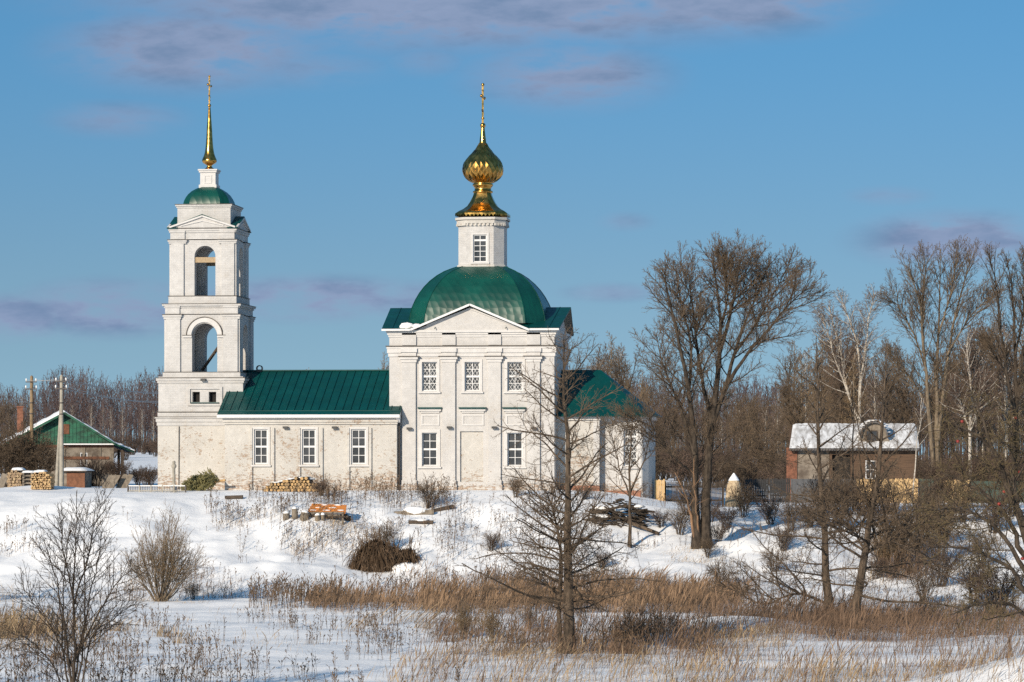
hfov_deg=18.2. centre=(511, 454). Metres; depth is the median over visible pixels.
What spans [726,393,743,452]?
bare tree
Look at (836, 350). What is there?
bare tree
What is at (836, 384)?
bare tree
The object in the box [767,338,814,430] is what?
bare tree
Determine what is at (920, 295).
tall poplar
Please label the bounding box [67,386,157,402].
power line
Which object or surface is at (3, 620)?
willow bush
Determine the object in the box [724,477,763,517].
bare bush
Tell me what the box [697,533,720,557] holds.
bare bush
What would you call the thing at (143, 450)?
bare bush
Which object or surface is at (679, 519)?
bare bush
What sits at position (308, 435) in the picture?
window
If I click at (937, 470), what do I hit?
bare bush
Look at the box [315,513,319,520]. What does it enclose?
log round
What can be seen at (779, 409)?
bare tree
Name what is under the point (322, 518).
log round
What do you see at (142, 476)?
bare bush
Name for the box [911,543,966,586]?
bare bush
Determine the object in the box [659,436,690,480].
bare bush
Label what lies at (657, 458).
bare bush
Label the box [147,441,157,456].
bare bush
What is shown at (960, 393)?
bare tree
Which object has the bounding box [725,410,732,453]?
bare tree
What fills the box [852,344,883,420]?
bare tree
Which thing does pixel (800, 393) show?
bare tree
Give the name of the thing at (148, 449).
bare bush
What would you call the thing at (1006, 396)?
birch tree
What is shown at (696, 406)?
bare tree
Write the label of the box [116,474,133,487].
slatted panel
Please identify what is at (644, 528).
fallen log
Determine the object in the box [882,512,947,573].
bare bush
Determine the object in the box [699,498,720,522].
bare bush
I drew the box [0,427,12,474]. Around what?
bare bush
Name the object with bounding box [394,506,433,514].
timber plank
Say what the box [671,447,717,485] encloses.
bare bush
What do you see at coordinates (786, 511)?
bare bush
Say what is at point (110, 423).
birch tree
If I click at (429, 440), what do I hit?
window
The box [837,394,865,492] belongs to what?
sapling
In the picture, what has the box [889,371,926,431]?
bare tree
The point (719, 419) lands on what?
bare tree
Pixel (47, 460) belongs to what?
bare bush
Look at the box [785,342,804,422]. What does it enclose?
bare tree
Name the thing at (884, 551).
bare bush
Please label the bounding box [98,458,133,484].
bare bush
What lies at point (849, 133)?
sky
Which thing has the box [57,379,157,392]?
power line
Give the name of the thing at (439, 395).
church
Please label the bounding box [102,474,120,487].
slatted panel
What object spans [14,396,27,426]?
birch tree
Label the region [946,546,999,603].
bare bush
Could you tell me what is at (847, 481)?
bare bush
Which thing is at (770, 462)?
bare bush
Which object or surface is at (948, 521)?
bare bush
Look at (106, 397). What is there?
power line
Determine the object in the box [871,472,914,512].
bare bush
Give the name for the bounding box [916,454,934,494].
bare bush
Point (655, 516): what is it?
bare bush
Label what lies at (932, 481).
fence
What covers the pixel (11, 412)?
bare tree
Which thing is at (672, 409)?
bare tree
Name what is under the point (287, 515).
log round
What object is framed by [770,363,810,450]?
bare tree
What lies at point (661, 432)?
bare tree
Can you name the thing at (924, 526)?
bare bush
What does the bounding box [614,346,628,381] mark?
birch tree
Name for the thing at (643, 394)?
bare tree
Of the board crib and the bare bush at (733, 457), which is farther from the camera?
the bare bush at (733, 457)
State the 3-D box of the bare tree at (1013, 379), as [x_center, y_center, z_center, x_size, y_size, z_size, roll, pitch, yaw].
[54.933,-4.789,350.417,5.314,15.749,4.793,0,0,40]
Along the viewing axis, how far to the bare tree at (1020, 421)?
336.61 m
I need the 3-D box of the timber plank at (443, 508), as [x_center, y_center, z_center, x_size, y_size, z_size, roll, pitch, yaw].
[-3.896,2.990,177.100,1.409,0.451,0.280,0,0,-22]
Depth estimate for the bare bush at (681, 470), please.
233.73 m
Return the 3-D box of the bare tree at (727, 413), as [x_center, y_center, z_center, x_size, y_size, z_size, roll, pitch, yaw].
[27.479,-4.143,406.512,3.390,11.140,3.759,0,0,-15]
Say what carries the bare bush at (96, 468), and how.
on the ground at (270, 558)
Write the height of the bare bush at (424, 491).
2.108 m
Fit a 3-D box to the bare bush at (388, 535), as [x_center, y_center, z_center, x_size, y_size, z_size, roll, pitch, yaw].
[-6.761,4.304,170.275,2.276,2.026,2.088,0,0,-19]
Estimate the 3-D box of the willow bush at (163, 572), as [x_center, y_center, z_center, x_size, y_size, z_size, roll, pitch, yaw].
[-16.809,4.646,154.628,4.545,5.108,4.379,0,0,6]
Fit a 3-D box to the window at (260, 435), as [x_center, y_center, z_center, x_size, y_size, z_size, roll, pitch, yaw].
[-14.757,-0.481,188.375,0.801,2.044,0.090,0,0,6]
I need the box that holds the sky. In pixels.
[0,0,1023,454]
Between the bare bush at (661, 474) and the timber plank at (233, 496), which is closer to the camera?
the timber plank at (233, 496)
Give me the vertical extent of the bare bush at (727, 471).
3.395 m
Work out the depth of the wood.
614.46 m
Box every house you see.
[6,406,133,485]
[786,419,918,500]
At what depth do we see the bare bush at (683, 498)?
177.26 m
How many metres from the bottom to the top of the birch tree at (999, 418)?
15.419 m
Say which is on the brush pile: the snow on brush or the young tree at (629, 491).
the snow on brush
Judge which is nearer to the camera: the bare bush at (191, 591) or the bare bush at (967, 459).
the bare bush at (191, 591)
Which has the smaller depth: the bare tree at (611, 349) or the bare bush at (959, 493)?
the bare bush at (959, 493)
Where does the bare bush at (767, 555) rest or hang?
on the ground at (270, 558)
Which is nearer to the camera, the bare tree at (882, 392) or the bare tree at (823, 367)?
the bare tree at (823, 367)
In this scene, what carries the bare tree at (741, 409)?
on the ground at (270, 558)
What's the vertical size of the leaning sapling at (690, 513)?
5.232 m
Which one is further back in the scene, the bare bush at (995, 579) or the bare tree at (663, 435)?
the bare tree at (663, 435)
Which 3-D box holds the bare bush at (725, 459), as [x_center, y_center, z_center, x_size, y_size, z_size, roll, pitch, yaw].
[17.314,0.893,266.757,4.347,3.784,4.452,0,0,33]
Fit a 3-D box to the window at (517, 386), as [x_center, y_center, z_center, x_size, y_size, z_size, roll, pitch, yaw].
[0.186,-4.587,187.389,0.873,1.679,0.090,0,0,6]
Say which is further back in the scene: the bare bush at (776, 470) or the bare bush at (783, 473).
the bare bush at (776, 470)
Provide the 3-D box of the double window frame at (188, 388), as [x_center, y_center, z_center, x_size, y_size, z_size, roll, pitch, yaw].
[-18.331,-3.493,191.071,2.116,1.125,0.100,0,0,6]
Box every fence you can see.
[655,479,664,500]
[665,481,723,506]
[744,478,768,501]
[769,478,789,501]
[791,478,850,502]
[856,478,917,502]
[919,478,933,496]
[971,481,1023,502]
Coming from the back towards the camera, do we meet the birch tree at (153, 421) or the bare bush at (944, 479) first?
the birch tree at (153, 421)
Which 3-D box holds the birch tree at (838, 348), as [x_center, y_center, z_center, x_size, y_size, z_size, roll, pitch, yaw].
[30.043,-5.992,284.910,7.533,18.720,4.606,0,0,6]
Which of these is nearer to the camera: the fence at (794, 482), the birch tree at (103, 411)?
the fence at (794, 482)
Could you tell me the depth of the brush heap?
167.15 m
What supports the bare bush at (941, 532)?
on the ground at (270, 558)
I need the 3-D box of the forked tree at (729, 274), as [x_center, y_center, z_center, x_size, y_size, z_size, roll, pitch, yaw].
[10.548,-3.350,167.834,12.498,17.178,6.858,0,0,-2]
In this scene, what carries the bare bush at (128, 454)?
on the ground at (270, 558)
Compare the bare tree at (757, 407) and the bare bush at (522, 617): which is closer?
the bare bush at (522, 617)
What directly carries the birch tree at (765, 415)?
on the ground at (270, 558)
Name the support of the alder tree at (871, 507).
on the ground at (270, 558)
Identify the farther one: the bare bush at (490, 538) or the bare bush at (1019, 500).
the bare bush at (1019, 500)
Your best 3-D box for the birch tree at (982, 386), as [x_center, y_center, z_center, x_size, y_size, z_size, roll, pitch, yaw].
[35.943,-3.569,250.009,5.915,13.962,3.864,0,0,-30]
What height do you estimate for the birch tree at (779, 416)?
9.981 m
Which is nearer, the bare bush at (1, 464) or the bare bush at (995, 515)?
the bare bush at (995, 515)
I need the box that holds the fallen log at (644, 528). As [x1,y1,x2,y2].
[627,520,659,534]
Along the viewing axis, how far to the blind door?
187.65 m
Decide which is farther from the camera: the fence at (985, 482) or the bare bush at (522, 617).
the fence at (985, 482)
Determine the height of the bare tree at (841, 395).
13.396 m
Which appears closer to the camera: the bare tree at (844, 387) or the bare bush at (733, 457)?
the bare bush at (733, 457)
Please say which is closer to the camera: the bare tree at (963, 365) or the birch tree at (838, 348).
the birch tree at (838, 348)
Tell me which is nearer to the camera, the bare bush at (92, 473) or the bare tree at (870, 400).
the bare bush at (92, 473)
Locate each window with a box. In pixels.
[254,429,267,463]
[302,429,315,463]
[352,429,365,463]
[422,362,436,390]
[422,433,436,465]
[465,362,479,390]
[473,235,486,261]
[508,362,521,390]
[508,433,521,465]
[624,430,636,465]
[865,461,875,478]
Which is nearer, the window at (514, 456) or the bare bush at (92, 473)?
the window at (514, 456)
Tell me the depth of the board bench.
174.06 m
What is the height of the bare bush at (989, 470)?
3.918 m
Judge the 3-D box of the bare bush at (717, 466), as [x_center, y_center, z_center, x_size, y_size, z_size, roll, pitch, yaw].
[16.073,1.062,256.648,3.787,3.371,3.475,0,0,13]
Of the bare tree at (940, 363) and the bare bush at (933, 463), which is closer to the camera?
the bare bush at (933, 463)
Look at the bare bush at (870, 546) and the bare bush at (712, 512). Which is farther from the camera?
the bare bush at (712, 512)
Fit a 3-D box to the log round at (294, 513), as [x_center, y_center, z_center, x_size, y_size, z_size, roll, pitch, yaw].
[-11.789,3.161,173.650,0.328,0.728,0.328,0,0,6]
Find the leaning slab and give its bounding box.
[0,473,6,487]
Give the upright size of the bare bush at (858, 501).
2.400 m
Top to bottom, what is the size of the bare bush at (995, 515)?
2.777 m
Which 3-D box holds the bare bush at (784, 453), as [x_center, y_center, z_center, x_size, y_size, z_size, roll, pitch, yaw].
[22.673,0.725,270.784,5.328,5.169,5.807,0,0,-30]
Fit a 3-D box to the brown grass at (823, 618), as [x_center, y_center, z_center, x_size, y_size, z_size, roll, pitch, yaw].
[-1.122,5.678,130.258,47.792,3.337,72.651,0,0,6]
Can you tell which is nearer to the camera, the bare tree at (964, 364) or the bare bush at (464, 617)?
the bare bush at (464, 617)
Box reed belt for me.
[284,557,762,615]
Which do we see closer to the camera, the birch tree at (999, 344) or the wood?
the birch tree at (999, 344)
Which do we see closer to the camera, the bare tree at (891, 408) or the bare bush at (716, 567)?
the bare bush at (716, 567)
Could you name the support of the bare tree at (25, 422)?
on the ground at (270, 558)
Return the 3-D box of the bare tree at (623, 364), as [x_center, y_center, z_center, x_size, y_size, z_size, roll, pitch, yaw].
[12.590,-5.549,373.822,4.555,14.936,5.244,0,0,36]
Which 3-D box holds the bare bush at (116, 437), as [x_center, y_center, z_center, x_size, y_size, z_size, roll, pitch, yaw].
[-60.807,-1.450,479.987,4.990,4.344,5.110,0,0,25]
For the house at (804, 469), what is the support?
on the ground at (270, 558)
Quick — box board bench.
[308,503,348,524]
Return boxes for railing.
[127,485,185,492]
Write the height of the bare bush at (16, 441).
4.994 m
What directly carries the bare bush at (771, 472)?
on the ground at (270, 558)
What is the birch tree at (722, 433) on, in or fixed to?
on the ground at (270, 558)
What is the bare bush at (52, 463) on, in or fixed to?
on the ground at (270, 558)
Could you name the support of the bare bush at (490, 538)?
on the ground at (270, 558)
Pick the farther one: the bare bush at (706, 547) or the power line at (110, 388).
the power line at (110, 388)
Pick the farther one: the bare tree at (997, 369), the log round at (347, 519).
the bare tree at (997, 369)
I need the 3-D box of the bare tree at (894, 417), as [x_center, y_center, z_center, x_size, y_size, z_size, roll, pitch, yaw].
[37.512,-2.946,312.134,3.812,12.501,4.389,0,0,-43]
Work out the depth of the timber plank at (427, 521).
174.25 m
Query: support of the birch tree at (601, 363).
on the ground at (270, 558)
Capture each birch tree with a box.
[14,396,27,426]
[86,404,95,428]
[97,407,108,435]
[107,407,117,436]
[118,406,127,443]
[138,409,146,439]
[150,408,157,451]
[595,355,608,374]
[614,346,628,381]
[717,421,725,463]
[759,407,773,447]
[770,392,786,449]
[784,347,823,422]
[808,283,891,423]
[861,359,885,421]
[874,377,893,423]
[907,390,933,493]
[935,321,1005,489]
[961,343,993,455]
[973,350,994,449]
[987,311,1013,451]
[987,325,1023,450]
[989,342,1022,457]
[1002,347,1023,434]
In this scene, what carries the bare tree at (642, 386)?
on the ground at (270, 558)
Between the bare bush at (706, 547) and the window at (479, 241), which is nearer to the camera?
the bare bush at (706, 547)
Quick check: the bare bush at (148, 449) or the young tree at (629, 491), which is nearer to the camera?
the young tree at (629, 491)
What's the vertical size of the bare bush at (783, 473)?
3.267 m
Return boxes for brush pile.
[588,498,654,529]
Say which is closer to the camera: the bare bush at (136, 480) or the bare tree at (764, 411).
the bare bush at (136, 480)
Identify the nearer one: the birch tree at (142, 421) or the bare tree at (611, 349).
the bare tree at (611, 349)
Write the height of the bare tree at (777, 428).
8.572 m
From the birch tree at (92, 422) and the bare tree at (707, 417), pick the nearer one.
the bare tree at (707, 417)
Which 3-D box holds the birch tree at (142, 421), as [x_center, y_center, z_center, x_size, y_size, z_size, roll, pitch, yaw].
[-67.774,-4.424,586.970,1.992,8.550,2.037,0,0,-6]
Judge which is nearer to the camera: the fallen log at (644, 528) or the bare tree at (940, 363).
the fallen log at (644, 528)
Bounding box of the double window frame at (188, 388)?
[187,387,222,405]
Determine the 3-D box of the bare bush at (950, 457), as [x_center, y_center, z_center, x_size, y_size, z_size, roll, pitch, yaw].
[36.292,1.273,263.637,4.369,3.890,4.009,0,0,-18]
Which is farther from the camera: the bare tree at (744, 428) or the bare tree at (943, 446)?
the bare tree at (744, 428)
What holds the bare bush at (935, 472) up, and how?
on the ground at (270, 558)
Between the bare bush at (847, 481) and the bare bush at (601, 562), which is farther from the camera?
the bare bush at (847, 481)
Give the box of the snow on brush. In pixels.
[591,505,644,519]
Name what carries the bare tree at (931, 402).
on the ground at (270, 558)
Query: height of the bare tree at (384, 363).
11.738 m
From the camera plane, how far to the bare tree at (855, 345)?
426.61 m
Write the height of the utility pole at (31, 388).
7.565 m
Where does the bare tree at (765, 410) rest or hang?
on the ground at (270, 558)
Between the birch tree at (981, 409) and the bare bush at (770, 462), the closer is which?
the bare bush at (770, 462)
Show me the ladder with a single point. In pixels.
(209, 360)
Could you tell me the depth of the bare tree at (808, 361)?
343.45 m
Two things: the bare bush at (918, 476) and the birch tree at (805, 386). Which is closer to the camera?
the bare bush at (918, 476)
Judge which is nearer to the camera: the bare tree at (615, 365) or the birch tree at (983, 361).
the bare tree at (615, 365)
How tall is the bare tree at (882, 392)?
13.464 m
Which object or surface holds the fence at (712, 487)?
on the ground at (270, 558)
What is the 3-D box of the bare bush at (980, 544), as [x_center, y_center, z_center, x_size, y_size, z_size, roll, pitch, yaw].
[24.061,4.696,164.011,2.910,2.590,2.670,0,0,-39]
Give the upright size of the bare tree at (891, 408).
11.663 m
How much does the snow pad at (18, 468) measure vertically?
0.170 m
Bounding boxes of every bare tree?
[0,391,12,438]
[0,395,16,434]
[12,393,35,438]
[378,352,388,368]
[573,350,610,375]
[579,345,607,371]
[595,342,620,374]
[598,345,635,389]
[605,332,621,379]
[608,343,645,397]
[634,383,649,399]
[637,369,649,405]
[643,380,664,429]
[655,408,669,452]
[655,410,675,478]
[661,397,679,444]
[662,386,683,451]
[673,396,700,444]
[678,406,690,452]
[682,395,706,441]
[700,410,718,449]
[702,386,720,444]
[710,396,729,446]
[717,379,738,454]
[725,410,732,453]
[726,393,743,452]
[731,401,754,476]
[736,393,756,449]
[742,394,768,478]
[745,398,767,446]
[750,392,774,446]
[754,397,776,444]
[764,403,787,452]
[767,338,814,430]
[769,372,799,449]
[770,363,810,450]
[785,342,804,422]
[786,353,820,423]
[799,345,819,421]
[804,343,834,422]
[806,323,833,422]
[808,352,838,423]
[810,336,863,422]
[813,347,865,423]
[815,315,862,421]
[815,339,857,422]
[823,338,870,421]
[832,366,869,422]
[840,353,867,423]
[843,322,867,419]
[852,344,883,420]
[861,378,880,419]
[862,348,899,422]
[868,365,900,423]
[870,366,897,422]
[877,364,921,424]
[880,348,932,456]
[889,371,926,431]
[902,377,928,451]
[914,339,961,456]
[917,369,934,462]
[921,368,934,442]
[925,378,959,459]
[931,354,962,447]
[940,308,1002,455]
[940,347,990,445]
[944,325,992,429]
[947,351,964,452]
[950,334,1005,454]
[958,348,995,458]
[978,312,1013,451]
[979,313,1023,452]
[983,347,1020,454]
[991,349,1023,433]
[1011,331,1023,431]
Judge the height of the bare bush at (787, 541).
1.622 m
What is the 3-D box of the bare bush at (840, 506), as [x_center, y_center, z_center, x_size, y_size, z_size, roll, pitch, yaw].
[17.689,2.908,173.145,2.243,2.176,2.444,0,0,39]
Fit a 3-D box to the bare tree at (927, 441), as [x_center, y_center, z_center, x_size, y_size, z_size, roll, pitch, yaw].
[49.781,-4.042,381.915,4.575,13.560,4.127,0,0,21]
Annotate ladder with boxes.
[201,347,216,370]
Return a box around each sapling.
[0,477,149,681]
[674,458,710,537]
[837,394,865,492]
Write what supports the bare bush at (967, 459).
on the ground at (270, 558)
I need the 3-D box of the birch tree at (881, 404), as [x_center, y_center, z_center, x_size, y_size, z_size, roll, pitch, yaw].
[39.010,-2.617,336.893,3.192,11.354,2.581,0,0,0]
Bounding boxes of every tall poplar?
[866,233,1006,488]
[963,241,1023,466]
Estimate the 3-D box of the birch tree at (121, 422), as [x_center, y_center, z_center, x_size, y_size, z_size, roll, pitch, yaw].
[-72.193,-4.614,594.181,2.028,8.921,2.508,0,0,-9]
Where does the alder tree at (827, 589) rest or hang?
on the ground at (270, 558)
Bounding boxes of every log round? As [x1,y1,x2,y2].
[283,511,289,520]
[292,506,297,519]
[299,510,308,520]
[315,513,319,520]
[320,513,324,520]
[344,514,350,520]
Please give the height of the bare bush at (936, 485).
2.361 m
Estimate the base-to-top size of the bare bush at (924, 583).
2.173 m
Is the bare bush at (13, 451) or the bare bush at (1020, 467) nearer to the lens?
the bare bush at (13, 451)
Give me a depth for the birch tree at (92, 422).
564.30 m
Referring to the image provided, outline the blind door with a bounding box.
[460,431,482,481]
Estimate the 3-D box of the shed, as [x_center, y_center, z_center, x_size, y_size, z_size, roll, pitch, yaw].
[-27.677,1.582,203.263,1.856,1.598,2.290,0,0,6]
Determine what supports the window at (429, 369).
in the church
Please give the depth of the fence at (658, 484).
189.45 m
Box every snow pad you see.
[11,467,25,469]
[273,476,314,482]
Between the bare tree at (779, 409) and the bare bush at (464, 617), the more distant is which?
the bare tree at (779, 409)
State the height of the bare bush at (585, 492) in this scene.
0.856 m
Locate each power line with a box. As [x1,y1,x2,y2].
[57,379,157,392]
[57,386,156,401]
[67,379,157,393]
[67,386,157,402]
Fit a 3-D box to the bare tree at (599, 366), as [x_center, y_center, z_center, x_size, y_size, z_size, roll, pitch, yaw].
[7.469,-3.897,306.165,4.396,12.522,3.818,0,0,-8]
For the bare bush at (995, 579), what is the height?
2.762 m
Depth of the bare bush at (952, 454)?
265.27 m
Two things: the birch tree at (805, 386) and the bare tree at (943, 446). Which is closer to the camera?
the bare tree at (943, 446)
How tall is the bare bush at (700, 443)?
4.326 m
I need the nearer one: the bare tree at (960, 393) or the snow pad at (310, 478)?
the snow pad at (310, 478)
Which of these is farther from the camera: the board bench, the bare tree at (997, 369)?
the bare tree at (997, 369)
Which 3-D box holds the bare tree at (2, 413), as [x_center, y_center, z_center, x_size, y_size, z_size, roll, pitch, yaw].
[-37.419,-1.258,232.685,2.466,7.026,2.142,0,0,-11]
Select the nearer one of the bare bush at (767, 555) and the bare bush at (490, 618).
the bare bush at (490, 618)
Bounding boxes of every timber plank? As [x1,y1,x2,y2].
[225,495,242,498]
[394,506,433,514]
[408,518,433,523]
[433,505,452,511]
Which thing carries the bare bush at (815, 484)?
on the ground at (270, 558)
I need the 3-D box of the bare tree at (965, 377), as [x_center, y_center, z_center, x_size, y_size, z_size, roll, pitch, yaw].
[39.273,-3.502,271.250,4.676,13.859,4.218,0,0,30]
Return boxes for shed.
[64,467,94,487]
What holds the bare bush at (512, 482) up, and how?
on the ground at (270, 558)
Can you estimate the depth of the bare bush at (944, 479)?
178.71 m
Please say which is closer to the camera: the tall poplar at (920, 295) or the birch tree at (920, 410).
the birch tree at (920, 410)
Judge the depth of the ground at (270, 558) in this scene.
164.84 m
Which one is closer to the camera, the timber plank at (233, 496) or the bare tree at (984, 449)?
the timber plank at (233, 496)
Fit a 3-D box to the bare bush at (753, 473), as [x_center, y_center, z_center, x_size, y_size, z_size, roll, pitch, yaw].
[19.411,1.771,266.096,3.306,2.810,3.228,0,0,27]
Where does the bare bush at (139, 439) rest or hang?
on the ground at (270, 558)
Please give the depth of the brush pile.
173.34 m
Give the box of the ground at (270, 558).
[0,452,1023,681]
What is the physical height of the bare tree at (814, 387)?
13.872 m
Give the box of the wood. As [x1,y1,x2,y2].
[0,364,1023,463]
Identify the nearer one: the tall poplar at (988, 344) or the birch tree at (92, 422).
the tall poplar at (988, 344)
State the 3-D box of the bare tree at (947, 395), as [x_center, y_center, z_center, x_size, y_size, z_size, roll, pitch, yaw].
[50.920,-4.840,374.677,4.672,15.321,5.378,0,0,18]
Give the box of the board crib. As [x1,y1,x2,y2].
[22,470,33,485]
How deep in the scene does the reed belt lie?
149.60 m
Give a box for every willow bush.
[0,600,22,665]
[117,498,211,601]
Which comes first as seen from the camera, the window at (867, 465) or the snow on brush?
the snow on brush
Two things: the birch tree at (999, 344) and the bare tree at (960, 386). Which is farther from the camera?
the bare tree at (960, 386)
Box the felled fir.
[180,467,225,490]
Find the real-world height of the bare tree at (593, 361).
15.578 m
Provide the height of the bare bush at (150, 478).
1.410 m
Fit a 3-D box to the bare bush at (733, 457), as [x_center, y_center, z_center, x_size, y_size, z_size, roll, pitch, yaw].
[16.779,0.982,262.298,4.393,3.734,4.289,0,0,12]
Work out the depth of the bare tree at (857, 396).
292.42 m
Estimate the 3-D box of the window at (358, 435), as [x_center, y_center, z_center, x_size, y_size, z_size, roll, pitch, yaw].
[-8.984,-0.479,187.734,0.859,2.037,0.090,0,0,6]
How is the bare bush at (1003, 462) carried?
on the ground at (270, 558)
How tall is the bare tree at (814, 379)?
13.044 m
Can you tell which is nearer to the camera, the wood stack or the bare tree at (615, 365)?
the wood stack
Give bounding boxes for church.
[155,75,661,498]
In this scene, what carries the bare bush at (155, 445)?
on the ground at (270, 558)
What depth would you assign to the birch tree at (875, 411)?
300.20 m
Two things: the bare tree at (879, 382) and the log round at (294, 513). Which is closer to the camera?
the log round at (294, 513)
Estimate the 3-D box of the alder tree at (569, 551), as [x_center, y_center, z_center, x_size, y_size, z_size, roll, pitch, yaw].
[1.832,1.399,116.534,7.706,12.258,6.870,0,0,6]
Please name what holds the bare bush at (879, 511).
on the ground at (270, 558)
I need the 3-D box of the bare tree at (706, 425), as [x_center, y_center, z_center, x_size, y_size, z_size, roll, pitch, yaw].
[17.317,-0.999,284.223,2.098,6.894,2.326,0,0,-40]
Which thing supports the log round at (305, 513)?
on the ground at (270, 558)
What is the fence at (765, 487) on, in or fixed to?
on the ground at (270, 558)
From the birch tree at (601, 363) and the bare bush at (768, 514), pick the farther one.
the birch tree at (601, 363)
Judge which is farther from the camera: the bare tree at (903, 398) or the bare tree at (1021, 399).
the bare tree at (903, 398)
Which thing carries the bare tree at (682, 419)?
on the ground at (270, 558)
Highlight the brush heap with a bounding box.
[342,527,423,572]
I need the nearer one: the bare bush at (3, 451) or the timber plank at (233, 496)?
the timber plank at (233, 496)
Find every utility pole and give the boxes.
[25,375,36,480]
[55,375,66,485]
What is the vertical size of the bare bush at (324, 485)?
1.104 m
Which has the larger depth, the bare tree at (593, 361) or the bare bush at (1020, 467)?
the bare tree at (593, 361)
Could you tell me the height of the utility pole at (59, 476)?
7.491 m
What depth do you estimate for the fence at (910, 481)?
208.52 m
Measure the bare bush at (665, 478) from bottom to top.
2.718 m
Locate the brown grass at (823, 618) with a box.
[0,536,1023,681]
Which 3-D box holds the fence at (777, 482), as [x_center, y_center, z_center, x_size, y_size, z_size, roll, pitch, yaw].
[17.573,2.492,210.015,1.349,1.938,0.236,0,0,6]
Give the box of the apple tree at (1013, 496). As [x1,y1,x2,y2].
[906,372,1023,636]
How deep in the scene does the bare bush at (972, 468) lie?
238.50 m
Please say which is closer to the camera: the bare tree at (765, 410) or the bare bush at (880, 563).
the bare bush at (880, 563)
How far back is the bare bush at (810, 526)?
172.51 m
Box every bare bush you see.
[0,413,55,471]
[0,421,55,474]
[0,423,34,486]
[0,426,72,484]
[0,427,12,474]
[14,431,69,473]
[74,454,114,485]
[76,463,103,479]
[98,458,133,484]
[101,432,122,450]
[109,432,129,457]
[114,441,137,459]
[124,433,145,454]
[128,466,146,484]
[130,463,157,484]
[137,438,151,453]
[142,433,157,453]
[142,467,157,484]
[144,441,153,454]
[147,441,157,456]
[183,580,202,598]
[311,479,330,495]
[363,517,403,543]
[412,473,448,508]
[449,597,480,639]
[471,602,505,641]
[480,529,507,550]
[506,471,525,497]
[516,607,535,623]
[579,486,593,497]
[593,550,616,568]
[646,508,670,527]
[655,442,680,480]
[655,443,674,478]
[657,440,721,485]
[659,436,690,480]
[659,462,672,479]
[662,500,691,534]
[663,477,701,514]
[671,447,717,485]
[686,437,730,480]
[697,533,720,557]
[699,444,740,485]
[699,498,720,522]
[702,446,740,487]
[702,449,733,485]
[702,555,739,581]
[711,450,746,491]
[711,504,740,528]
[711,522,731,541]
[721,449,766,489]
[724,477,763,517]
[744,494,788,524]
[745,463,758,485]
[751,433,787,488]
[753,443,784,492]
[757,543,791,571]
[758,455,785,493]
[760,459,785,491]
[765,463,785,481]
[767,524,805,550]
[768,495,808,530]
[788,498,816,527]
[796,475,847,512]
[825,495,854,525]
[834,469,867,513]
[840,477,889,516]
[852,531,882,561]
[858,499,896,525]
[861,522,907,573]
[867,555,895,579]
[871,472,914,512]
[873,488,936,567]
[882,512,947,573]
[899,500,948,549]
[901,565,948,601]
[903,478,946,518]
[907,493,964,561]
[909,474,953,504]
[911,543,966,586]
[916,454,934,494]
[916,460,957,487]
[921,451,948,479]
[922,463,954,481]
[923,501,966,540]
[929,462,984,511]
[932,471,985,521]
[936,444,993,481]
[940,442,972,474]
[941,447,967,482]
[944,449,994,484]
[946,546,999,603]
[954,559,1023,611]
[957,522,1003,566]
[964,450,1005,490]
[966,487,1023,533]
[979,454,1023,516]
[981,449,1023,480]
[983,452,1023,480]
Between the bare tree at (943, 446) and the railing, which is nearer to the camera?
the railing
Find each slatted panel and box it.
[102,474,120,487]
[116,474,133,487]
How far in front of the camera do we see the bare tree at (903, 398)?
304.05 m
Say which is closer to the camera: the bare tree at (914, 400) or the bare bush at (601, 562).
the bare bush at (601, 562)
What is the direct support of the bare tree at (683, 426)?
on the ground at (270, 558)
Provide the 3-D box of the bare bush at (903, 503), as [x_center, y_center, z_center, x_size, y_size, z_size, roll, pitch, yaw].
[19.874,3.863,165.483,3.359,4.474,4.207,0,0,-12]
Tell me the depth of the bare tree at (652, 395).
343.57 m
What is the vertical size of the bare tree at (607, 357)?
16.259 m
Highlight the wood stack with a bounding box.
[725,473,741,506]
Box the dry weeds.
[0,468,1021,681]
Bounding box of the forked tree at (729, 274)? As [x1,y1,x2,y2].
[597,227,835,548]
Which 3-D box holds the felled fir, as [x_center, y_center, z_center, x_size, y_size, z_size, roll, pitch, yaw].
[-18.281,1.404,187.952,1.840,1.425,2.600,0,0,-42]
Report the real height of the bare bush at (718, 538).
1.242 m
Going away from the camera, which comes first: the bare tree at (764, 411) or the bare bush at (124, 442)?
the bare tree at (764, 411)
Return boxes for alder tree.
[453,325,667,653]
[703,333,917,617]
[783,335,997,628]
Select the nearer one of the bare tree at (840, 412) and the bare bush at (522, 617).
the bare bush at (522, 617)
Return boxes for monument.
[170,461,176,491]
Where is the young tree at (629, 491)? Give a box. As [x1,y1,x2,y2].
[593,387,671,547]
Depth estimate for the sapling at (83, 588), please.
92.96 m
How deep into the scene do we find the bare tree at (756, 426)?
270.92 m
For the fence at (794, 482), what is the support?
on the ground at (270, 558)
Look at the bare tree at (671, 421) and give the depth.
373.19 m
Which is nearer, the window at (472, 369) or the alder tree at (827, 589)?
the alder tree at (827, 589)
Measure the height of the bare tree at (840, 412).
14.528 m
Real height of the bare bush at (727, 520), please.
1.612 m
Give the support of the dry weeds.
on the ground at (270, 558)
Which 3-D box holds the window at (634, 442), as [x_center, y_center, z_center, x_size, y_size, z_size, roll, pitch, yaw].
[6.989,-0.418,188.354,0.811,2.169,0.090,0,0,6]

